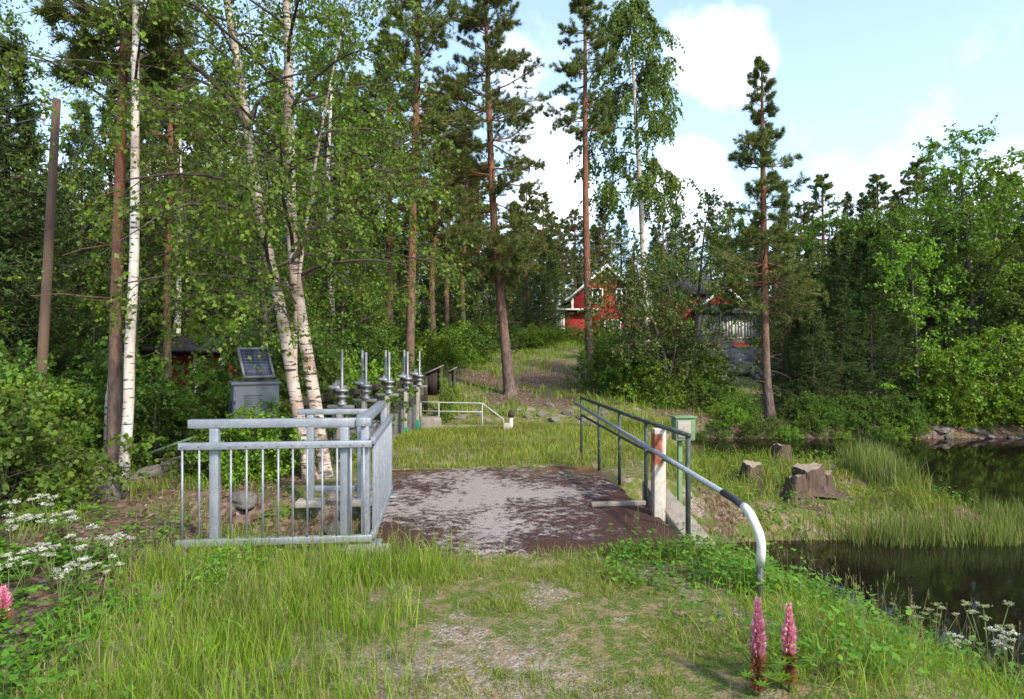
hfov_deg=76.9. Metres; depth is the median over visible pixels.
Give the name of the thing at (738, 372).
boulder
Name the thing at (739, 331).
window
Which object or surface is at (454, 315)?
spruce tree
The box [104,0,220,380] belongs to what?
pine tree
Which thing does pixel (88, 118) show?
spruce tree
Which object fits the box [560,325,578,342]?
shrub
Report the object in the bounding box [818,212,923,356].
broadleaf tree
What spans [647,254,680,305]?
broadleaf tree
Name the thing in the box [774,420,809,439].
shrub
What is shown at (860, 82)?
sky
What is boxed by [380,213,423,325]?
spruce tree
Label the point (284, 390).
shrub
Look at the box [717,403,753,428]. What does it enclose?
shrub
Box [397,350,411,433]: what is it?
sluice hoist
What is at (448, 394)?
shrub
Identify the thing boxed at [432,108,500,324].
pine tree
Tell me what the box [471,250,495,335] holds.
spruce tree
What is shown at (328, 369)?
shrub
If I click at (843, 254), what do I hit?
spruce tree
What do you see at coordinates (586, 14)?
pine tree
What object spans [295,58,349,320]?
pine tree
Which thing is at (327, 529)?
boulder
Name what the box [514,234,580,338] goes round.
spruce tree
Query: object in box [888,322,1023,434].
hazel bush
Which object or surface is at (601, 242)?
pine tree
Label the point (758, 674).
lupin
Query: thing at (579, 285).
spruce tree
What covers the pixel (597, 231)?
pine tree
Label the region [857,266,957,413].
spruce tree
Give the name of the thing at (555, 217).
pine tree
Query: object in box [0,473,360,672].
bark litter
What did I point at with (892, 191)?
spruce tree
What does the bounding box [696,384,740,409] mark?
shrub
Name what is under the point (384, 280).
spruce tree
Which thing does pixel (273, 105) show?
spruce tree
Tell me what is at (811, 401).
shrub
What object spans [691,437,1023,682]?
water
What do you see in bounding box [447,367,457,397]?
timber post frame
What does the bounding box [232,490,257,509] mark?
boulder
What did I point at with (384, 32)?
pine tree
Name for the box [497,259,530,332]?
spruce tree
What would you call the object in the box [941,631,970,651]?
cow parsley
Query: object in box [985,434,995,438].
boulder
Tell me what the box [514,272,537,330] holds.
spruce tree
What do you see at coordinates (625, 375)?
shrub
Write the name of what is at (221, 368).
shrub
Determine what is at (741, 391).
shrub
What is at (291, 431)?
shrub
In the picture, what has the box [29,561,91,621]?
cow parsley
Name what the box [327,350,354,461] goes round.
sluice hoist
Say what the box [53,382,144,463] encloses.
shrub
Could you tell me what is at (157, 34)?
pine tree
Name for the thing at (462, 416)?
boulder
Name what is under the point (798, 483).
tree stump
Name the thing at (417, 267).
spruce tree
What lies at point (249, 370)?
solar panel
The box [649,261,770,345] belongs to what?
veranda house
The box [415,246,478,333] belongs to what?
spruce tree
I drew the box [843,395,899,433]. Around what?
shrub
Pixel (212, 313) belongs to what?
broadleaf tree
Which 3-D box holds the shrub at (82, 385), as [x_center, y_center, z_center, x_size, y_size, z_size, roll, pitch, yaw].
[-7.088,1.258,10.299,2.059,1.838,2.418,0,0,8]
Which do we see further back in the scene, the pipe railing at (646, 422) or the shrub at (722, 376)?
the shrub at (722, 376)
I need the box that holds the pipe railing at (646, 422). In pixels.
[580,396,691,538]
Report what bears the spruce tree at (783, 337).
on the ground at (540, 655)
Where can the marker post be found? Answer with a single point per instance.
(658, 475)
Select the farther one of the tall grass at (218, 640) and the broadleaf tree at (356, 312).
the broadleaf tree at (356, 312)
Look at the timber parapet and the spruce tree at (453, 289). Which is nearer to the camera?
the timber parapet
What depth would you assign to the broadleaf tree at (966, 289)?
22.43 m
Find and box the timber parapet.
[423,365,443,413]
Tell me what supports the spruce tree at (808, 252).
on the ground at (540, 655)
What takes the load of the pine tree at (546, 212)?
on the ground at (540, 655)
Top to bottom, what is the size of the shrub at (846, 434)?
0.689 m
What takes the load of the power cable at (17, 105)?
attached to the utility pole
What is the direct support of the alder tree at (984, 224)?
on the ground at (540, 655)
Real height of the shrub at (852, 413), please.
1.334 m
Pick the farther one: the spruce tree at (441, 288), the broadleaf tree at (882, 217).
the spruce tree at (441, 288)
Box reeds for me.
[770,437,1023,547]
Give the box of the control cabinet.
[228,380,281,437]
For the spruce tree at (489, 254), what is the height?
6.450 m
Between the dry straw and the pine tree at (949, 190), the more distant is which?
the pine tree at (949, 190)
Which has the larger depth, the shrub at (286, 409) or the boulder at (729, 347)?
the boulder at (729, 347)
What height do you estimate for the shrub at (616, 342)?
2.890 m
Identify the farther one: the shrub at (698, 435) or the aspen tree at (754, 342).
the aspen tree at (754, 342)
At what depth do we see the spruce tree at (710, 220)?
57.80 m
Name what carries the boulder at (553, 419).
on the ground at (540, 655)
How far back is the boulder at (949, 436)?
18.49 m
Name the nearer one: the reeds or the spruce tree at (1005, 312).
the reeds
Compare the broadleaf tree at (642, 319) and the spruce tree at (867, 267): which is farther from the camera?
the broadleaf tree at (642, 319)
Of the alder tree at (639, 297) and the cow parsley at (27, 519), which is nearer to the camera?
the cow parsley at (27, 519)
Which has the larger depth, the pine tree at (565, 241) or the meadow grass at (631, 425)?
the pine tree at (565, 241)
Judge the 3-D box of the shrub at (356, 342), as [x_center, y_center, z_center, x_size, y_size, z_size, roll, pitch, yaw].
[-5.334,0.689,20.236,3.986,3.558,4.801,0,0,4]
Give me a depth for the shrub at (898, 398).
18.90 m
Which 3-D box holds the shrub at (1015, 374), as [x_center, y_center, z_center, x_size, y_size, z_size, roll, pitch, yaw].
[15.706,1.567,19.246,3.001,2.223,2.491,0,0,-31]
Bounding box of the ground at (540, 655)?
[0,341,1023,698]
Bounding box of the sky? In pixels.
[0,0,1023,325]
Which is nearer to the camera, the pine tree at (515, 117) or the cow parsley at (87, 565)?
the cow parsley at (87, 565)
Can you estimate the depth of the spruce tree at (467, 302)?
36.79 m
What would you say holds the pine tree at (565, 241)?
on the ground at (540, 655)
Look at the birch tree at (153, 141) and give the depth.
8.65 m
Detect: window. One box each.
[592,288,602,303]
[604,319,620,330]
[616,288,626,303]
[707,315,714,338]
[717,315,723,338]
[726,315,733,338]
[736,315,742,338]
[745,315,751,338]
[755,315,760,337]
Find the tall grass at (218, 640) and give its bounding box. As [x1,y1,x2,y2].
[0,526,1023,698]
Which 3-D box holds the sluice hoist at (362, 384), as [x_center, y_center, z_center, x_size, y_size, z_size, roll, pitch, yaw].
[-2.657,1.155,11.677,0.485,2.290,0.397,0,0,8]
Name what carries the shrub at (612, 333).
on the ground at (540, 655)
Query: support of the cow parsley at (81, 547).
on the ground at (540, 655)
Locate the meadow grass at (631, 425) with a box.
[352,410,1013,542]
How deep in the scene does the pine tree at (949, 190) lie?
37.74 m
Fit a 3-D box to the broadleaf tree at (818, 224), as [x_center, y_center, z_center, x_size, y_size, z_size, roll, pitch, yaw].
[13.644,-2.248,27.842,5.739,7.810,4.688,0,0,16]
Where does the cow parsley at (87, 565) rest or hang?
on the ground at (540, 655)
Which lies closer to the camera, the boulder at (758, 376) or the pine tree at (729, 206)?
the boulder at (758, 376)
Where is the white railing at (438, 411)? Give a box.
[420,401,503,424]
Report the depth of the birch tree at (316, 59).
20.97 m
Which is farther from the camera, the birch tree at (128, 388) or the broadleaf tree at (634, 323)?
the broadleaf tree at (634, 323)
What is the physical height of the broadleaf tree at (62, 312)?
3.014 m
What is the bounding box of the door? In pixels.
[678,421,690,437]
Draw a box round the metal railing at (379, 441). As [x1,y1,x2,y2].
[175,401,396,551]
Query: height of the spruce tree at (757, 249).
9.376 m
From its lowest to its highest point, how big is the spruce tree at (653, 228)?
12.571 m
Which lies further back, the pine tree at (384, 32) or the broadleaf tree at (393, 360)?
the pine tree at (384, 32)
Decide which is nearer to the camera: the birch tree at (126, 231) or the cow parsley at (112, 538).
the cow parsley at (112, 538)
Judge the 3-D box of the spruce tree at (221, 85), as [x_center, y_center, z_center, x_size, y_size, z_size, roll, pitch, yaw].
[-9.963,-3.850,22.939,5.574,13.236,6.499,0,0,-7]
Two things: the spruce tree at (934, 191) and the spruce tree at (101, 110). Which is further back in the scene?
the spruce tree at (934, 191)
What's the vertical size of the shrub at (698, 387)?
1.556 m
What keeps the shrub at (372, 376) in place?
on the ground at (540, 655)
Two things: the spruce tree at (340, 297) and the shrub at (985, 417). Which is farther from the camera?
the spruce tree at (340, 297)
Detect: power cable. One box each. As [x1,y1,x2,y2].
[0,99,37,109]
[0,117,40,126]
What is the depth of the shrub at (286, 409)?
9.94 m
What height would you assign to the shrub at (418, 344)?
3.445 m
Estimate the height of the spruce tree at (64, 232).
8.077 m
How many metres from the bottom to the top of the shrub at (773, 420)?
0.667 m
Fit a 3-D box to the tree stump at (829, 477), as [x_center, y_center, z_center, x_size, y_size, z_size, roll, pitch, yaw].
[4.862,2.041,10.025,0.335,0.358,0.365,0,0,44]
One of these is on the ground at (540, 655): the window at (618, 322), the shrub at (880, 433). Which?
the shrub at (880, 433)
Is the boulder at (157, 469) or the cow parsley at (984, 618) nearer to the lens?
the cow parsley at (984, 618)
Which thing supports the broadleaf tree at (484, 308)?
on the ground at (540, 655)
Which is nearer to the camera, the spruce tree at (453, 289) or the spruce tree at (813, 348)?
the spruce tree at (813, 348)
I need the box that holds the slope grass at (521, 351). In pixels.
[3,334,886,550]
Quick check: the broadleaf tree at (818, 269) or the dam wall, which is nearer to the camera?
the dam wall
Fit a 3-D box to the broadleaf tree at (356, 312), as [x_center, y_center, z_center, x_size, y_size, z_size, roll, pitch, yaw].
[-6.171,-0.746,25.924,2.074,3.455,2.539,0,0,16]
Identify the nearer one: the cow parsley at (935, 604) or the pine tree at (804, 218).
the cow parsley at (935, 604)
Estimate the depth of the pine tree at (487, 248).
41.85 m
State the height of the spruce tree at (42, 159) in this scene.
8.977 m
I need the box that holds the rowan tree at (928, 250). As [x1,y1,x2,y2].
[851,233,995,407]
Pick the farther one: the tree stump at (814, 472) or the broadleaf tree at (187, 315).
the broadleaf tree at (187, 315)
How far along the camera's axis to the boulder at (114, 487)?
6.91 m
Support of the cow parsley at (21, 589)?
on the ground at (540, 655)
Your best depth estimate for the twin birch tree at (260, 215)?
8.14 m
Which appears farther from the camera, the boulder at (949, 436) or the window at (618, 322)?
the window at (618, 322)
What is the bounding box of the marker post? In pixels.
[651,428,665,521]
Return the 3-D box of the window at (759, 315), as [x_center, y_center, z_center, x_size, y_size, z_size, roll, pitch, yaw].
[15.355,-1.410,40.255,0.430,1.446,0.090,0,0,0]
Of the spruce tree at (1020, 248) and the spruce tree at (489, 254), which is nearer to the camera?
the spruce tree at (1020, 248)
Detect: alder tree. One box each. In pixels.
[557,228,756,405]
[865,112,1023,344]
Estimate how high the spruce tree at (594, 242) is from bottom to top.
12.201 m
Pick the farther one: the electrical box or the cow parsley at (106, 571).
the electrical box
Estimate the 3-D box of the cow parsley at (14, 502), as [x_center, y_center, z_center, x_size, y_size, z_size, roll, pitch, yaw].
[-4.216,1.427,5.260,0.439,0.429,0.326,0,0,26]
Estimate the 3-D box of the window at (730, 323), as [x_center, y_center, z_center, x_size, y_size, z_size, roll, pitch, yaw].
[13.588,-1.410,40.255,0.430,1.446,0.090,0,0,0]
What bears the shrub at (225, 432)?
on the ground at (540, 655)
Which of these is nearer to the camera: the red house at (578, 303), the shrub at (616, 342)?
the shrub at (616, 342)
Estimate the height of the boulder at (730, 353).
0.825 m
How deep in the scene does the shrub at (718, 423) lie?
18.48 m
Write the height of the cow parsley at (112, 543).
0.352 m
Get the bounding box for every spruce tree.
[0,34,106,382]
[0,35,89,382]
[0,117,85,352]
[30,161,88,314]
[33,99,124,384]
[54,22,234,399]
[58,93,159,360]
[85,153,143,351]
[143,112,246,358]
[173,57,280,331]
[184,147,221,322]
[221,65,325,338]
[251,109,347,343]
[325,256,355,325]
[344,216,420,329]
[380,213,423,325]
[393,231,425,336]
[399,213,449,318]
[405,218,449,334]
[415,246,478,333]
[415,252,448,352]
[437,247,473,332]
[442,285,470,362]
[450,268,483,341]
[468,250,517,342]
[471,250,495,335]
[494,231,523,330]
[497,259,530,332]
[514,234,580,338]
[514,257,536,328]
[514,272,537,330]
[515,239,545,321]
[517,258,561,340]
[541,253,573,330]
[567,255,583,296]
[577,224,602,283]
[610,204,634,285]
[646,224,659,320]
[648,203,692,294]
[696,206,725,284]
[724,218,758,299]
[731,221,779,342]
[736,224,791,353]
[750,187,807,402]
[771,318,817,413]
[774,294,860,419]
[777,248,838,384]
[797,277,889,421]
[805,235,849,389]
[815,239,903,395]
[819,227,876,363]
[825,191,856,310]
[833,257,927,419]
[843,191,882,371]
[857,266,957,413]
[869,221,920,378]
[877,232,933,382]
[886,189,907,232]
[900,259,986,388]
[908,284,996,404]
[919,182,962,377]
[950,257,1017,386]
[971,181,1017,317]
[985,275,1023,389]
[994,205,1023,359]
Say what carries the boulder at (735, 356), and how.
on the ground at (540, 655)
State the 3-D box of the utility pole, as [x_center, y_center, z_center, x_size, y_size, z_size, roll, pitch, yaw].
[-7.074,-0.984,9.776,0.433,5.666,0.199,0,0,0]
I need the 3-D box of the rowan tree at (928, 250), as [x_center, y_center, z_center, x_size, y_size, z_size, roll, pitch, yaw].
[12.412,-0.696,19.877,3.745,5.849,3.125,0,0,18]
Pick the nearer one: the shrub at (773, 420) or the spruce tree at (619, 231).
the shrub at (773, 420)
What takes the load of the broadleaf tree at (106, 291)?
on the ground at (540, 655)
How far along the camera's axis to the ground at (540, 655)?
4.49 m
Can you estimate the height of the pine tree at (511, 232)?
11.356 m
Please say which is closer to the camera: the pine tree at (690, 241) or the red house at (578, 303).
the red house at (578, 303)
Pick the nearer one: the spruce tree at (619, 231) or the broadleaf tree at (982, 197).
the broadleaf tree at (982, 197)
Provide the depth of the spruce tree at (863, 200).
29.91 m
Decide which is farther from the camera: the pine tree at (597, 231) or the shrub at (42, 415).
the pine tree at (597, 231)
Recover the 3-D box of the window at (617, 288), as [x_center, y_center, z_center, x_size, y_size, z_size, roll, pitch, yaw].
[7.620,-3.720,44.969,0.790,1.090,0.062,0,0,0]
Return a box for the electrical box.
[670,415,696,503]
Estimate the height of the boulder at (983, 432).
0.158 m
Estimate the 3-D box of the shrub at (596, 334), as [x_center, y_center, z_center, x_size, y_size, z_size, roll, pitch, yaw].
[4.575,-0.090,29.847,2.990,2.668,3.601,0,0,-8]
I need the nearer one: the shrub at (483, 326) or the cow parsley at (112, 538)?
the cow parsley at (112, 538)
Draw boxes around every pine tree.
[28,0,207,474]
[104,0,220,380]
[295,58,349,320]
[321,69,385,324]
[322,91,352,310]
[330,28,438,361]
[345,117,403,322]
[354,0,487,394]
[397,88,472,359]
[422,150,478,334]
[426,0,553,395]
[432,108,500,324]
[459,162,503,320]
[503,183,545,329]
[504,211,527,276]
[527,191,566,323]
[537,211,565,317]
[543,0,625,378]
[553,218,582,304]
[560,208,592,291]
[590,214,620,274]
[590,229,614,265]
[625,244,651,286]
[646,214,681,292]
[676,223,703,268]
[708,54,830,418]
[709,201,737,282]
[746,213,772,257]
[780,202,824,338]
[797,173,849,313]
[849,173,901,249]
[885,158,941,264]
[924,171,975,277]
[975,174,1022,359]
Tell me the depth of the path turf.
4.31 m
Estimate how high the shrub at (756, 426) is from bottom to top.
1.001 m
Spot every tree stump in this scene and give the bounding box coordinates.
[725,460,763,484]
[767,443,793,465]
[779,474,818,507]
[791,462,841,498]
[825,470,838,492]
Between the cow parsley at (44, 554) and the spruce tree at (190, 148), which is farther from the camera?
the spruce tree at (190, 148)
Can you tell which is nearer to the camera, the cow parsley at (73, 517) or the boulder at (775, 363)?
the cow parsley at (73, 517)
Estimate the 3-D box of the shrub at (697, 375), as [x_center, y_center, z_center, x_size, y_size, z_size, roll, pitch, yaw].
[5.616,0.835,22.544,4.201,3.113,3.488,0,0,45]
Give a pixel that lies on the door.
(685, 426)
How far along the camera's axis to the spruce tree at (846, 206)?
35.87 m
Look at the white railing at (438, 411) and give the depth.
17.39 m
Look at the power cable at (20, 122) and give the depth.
9.58 m
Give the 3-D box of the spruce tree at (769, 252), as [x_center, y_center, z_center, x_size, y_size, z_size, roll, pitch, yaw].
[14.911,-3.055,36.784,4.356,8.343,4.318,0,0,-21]
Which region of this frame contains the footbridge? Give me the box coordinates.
[345,465,715,558]
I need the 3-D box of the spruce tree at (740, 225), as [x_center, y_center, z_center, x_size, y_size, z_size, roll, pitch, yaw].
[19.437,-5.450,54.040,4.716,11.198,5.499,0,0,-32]
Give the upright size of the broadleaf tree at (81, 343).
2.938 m
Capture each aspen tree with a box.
[655,186,749,399]
[682,201,773,384]
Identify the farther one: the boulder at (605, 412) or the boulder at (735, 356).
the boulder at (735, 356)
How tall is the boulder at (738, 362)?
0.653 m
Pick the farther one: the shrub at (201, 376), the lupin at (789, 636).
the shrub at (201, 376)
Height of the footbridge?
1.644 m
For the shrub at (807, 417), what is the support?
on the ground at (540, 655)
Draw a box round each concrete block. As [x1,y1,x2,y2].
[420,416,441,428]
[503,423,509,429]
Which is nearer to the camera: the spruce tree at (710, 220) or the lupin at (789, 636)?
the lupin at (789, 636)
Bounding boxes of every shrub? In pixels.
[0,339,106,481]
[0,360,163,535]
[0,412,106,516]
[0,427,97,494]
[1,372,98,499]
[23,333,214,456]
[33,372,135,460]
[47,376,104,433]
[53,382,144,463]
[70,366,219,470]
[131,385,223,462]
[148,316,355,428]
[152,387,228,461]
[159,364,291,444]
[161,416,284,481]
[168,383,202,401]
[183,401,299,490]
[192,322,419,437]
[192,356,364,459]
[206,395,317,486]
[264,398,356,473]
[292,339,398,397]
[312,318,402,394]
[335,312,426,380]
[357,320,439,374]
[414,318,489,368]
[425,319,497,365]
[435,370,460,422]
[462,315,518,360]
[485,320,530,349]
[509,324,547,349]
[525,323,555,346]
[543,322,573,344]
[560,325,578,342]
[564,341,641,395]
[570,327,594,343]
[576,319,621,356]
[577,327,661,382]
[579,323,642,369]
[594,347,678,411]
[610,353,690,408]
[630,330,739,402]
[668,336,742,394]
[672,373,733,414]
[695,430,707,439]
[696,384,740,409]
[703,416,733,439]
[705,396,747,424]
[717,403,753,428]
[720,393,763,425]
[724,385,761,413]
[729,417,777,440]
[759,415,785,435]
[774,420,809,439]
[775,394,818,423]
[786,410,832,438]
[787,390,842,433]
[807,403,848,434]
[817,395,854,424]
[824,389,878,430]
[830,427,859,439]
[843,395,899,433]
[845,417,877,438]
[858,424,896,440]
[864,390,932,432]
[875,418,921,439]
[884,398,934,435]
[889,380,975,426]
[903,415,932,436]
[926,376,1015,427]
[971,369,1023,428]
[983,365,1023,429]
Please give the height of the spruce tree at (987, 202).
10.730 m
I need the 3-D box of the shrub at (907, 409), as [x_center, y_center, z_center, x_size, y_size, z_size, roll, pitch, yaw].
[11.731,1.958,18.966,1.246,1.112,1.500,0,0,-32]
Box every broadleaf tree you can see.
[0,252,87,386]
[0,305,47,373]
[13,297,92,391]
[35,294,123,388]
[51,225,212,390]
[57,369,85,386]
[89,188,275,381]
[123,158,320,382]
[160,200,355,382]
[206,153,375,372]
[270,218,418,385]
[314,251,406,361]
[335,296,370,328]
[367,263,406,332]
[459,253,516,335]
[619,289,642,330]
[628,299,664,341]
[637,279,693,345]
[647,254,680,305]
[753,234,839,362]
[756,206,891,368]
[809,231,925,390]
[811,200,967,369]
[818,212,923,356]
[865,215,1022,390]
[867,189,1009,335]
[916,168,1023,348]
[947,195,1023,349]
[955,221,1023,374]
[1004,315,1023,374]
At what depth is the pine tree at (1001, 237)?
29.80 m
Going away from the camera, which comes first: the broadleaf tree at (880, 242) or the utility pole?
the utility pole
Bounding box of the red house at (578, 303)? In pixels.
[556,241,638,338]
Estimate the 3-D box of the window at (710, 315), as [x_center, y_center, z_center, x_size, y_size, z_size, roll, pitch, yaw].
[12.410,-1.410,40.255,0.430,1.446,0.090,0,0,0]
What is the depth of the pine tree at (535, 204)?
39.74 m
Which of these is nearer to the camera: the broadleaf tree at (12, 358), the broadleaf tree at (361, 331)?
the broadleaf tree at (12, 358)
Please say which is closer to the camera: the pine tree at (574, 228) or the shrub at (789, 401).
the shrub at (789, 401)
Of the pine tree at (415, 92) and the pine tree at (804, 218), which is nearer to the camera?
the pine tree at (415, 92)
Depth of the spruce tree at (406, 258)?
33.89 m
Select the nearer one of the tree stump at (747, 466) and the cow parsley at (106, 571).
the cow parsley at (106, 571)
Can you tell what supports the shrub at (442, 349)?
on the ground at (540, 655)
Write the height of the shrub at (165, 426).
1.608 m
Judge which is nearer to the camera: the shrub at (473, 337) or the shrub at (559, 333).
the shrub at (473, 337)
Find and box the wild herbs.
[0,443,1023,698]
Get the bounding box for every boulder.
[78,478,101,491]
[96,476,127,491]
[97,481,122,500]
[130,464,163,478]
[161,460,186,474]
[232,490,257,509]
[323,521,339,534]
[451,414,468,418]
[536,411,548,416]
[545,402,554,407]
[548,416,559,421]
[561,409,574,415]
[600,410,609,414]
[719,349,734,362]
[719,363,750,375]
[721,343,736,349]
[731,353,748,363]
[733,360,753,367]
[740,351,757,363]
[746,348,761,355]
[749,372,756,378]
[755,369,777,382]
[770,357,781,370]
[936,427,950,433]
[944,434,953,438]
[968,428,979,432]
[977,429,985,434]
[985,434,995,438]
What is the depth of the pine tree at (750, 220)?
61.81 m
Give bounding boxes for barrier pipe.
[572,401,765,597]
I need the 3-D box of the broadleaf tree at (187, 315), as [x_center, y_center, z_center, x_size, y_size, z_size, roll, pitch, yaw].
[-8.517,-1.379,17.180,3.863,6.434,4.728,0,0,40]
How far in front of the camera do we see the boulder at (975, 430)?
18.65 m
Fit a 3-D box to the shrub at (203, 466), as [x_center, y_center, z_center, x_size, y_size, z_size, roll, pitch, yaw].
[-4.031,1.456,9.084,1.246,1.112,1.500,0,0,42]
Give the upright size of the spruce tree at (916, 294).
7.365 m
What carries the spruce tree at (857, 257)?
on the ground at (540, 655)
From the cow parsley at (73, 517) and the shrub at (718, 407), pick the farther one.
the shrub at (718, 407)
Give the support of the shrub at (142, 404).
on the ground at (540, 655)
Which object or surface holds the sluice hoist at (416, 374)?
on the ground at (540, 655)
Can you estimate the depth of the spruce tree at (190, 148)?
20.85 m
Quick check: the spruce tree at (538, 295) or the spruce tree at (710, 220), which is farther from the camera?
the spruce tree at (710, 220)
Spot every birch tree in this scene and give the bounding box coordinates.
[0,0,264,452]
[0,0,301,491]
[0,0,491,479]
[0,9,110,316]
[39,0,292,336]
[176,9,380,295]
[242,0,428,347]
[567,0,700,365]
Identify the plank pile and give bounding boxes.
[146,435,197,471]
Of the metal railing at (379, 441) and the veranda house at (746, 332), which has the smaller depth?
the metal railing at (379, 441)
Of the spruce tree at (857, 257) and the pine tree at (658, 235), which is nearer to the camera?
the spruce tree at (857, 257)
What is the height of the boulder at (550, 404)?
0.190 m
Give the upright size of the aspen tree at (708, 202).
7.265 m
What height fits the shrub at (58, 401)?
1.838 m
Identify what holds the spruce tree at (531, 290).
on the ground at (540, 655)
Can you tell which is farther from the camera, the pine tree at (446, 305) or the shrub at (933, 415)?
the pine tree at (446, 305)
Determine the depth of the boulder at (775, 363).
31.35 m
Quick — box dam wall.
[297,405,415,466]
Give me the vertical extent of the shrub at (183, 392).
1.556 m
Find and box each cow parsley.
[0,499,20,541]
[0,560,40,606]
[1,514,46,575]
[1,546,47,598]
[2,512,65,558]
[26,493,72,538]
[26,542,77,592]
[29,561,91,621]
[43,523,107,594]
[46,509,79,556]
[51,555,95,607]
[84,554,124,604]
[94,532,135,578]
[104,535,137,561]
[889,602,928,636]
[912,602,959,649]
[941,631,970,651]
[960,599,1014,683]
[984,624,1023,694]
[996,625,1023,694]
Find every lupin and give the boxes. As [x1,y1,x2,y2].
[0,585,29,633]
[727,596,795,696]
[765,602,819,691]
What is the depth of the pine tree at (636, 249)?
59.91 m
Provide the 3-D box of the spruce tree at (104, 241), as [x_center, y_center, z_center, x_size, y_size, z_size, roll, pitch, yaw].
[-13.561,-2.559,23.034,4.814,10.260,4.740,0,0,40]
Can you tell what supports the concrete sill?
on the ground at (540, 655)
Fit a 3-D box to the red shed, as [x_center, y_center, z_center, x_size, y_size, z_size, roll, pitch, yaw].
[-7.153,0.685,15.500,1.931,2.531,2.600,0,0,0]
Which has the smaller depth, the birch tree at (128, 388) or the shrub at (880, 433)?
the birch tree at (128, 388)
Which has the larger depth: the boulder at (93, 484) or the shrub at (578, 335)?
the shrub at (578, 335)
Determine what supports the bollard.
on the ground at (540, 655)
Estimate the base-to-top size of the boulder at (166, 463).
0.223 m
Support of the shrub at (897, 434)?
on the ground at (540, 655)
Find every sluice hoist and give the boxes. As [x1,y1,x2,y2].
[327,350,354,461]
[353,350,376,408]
[377,350,398,424]
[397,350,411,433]
[409,351,427,429]
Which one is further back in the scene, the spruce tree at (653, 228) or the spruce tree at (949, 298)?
the spruce tree at (653, 228)
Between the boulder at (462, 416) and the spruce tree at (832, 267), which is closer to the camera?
the boulder at (462, 416)
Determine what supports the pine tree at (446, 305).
on the ground at (540, 655)
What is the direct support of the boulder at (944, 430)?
on the ground at (540, 655)
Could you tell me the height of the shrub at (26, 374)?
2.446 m
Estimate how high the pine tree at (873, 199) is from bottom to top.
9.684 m
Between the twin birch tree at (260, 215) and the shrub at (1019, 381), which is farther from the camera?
the shrub at (1019, 381)
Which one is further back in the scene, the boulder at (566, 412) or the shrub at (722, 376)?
the shrub at (722, 376)
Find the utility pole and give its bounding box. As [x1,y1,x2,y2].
[36,96,60,387]
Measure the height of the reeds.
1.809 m
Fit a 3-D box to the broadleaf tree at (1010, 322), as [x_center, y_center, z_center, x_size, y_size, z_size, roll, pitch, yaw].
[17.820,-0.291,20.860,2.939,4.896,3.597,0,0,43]
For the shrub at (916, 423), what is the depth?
18.64 m
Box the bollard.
[508,409,513,427]
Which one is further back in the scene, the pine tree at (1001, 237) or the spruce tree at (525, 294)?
the spruce tree at (525, 294)
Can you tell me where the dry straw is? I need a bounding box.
[88,551,959,698]
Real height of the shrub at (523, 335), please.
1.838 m
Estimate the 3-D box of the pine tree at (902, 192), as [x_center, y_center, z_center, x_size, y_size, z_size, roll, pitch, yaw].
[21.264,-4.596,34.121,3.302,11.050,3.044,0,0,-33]
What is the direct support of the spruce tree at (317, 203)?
on the ground at (540, 655)
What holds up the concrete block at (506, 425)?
on the ground at (540, 655)
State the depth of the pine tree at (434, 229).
29.92 m
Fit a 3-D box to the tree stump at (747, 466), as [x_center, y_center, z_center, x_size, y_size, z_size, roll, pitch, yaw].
[4.104,2.051,10.931,0.723,0.334,0.797,0,0,-33]
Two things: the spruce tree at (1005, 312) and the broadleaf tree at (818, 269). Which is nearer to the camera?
the spruce tree at (1005, 312)
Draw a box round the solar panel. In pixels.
[237,347,274,380]
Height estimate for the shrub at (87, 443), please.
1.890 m
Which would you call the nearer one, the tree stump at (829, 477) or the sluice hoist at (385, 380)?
the tree stump at (829, 477)
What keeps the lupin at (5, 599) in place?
on the ground at (540, 655)
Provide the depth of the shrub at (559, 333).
35.25 m
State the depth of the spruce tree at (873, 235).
29.45 m
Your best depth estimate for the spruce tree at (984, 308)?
24.36 m
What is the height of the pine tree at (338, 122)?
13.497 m
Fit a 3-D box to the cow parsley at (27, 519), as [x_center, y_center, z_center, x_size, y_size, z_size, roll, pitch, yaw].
[-3.768,1.473,5.131,0.439,0.429,0.326,0,0,-30]
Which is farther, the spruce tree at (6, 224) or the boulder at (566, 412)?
the boulder at (566, 412)
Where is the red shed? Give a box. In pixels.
[143,327,273,408]
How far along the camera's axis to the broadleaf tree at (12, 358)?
9.73 m
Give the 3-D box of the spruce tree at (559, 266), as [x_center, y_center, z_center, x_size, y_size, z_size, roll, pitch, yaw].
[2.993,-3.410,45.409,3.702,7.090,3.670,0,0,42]
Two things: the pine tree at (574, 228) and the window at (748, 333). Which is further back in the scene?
the pine tree at (574, 228)
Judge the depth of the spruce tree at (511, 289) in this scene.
47.93 m
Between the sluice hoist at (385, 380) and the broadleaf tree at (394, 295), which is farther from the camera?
the broadleaf tree at (394, 295)
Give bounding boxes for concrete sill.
[442,424,502,426]
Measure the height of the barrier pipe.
1.149 m
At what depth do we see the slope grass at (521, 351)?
19.57 m
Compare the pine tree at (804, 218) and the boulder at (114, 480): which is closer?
the boulder at (114, 480)
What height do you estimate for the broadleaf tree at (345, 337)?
5.918 m
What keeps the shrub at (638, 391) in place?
on the ground at (540, 655)
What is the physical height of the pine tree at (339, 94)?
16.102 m
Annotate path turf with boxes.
[62,531,948,698]
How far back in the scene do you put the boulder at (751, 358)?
34.15 m
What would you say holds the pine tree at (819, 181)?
on the ground at (540, 655)

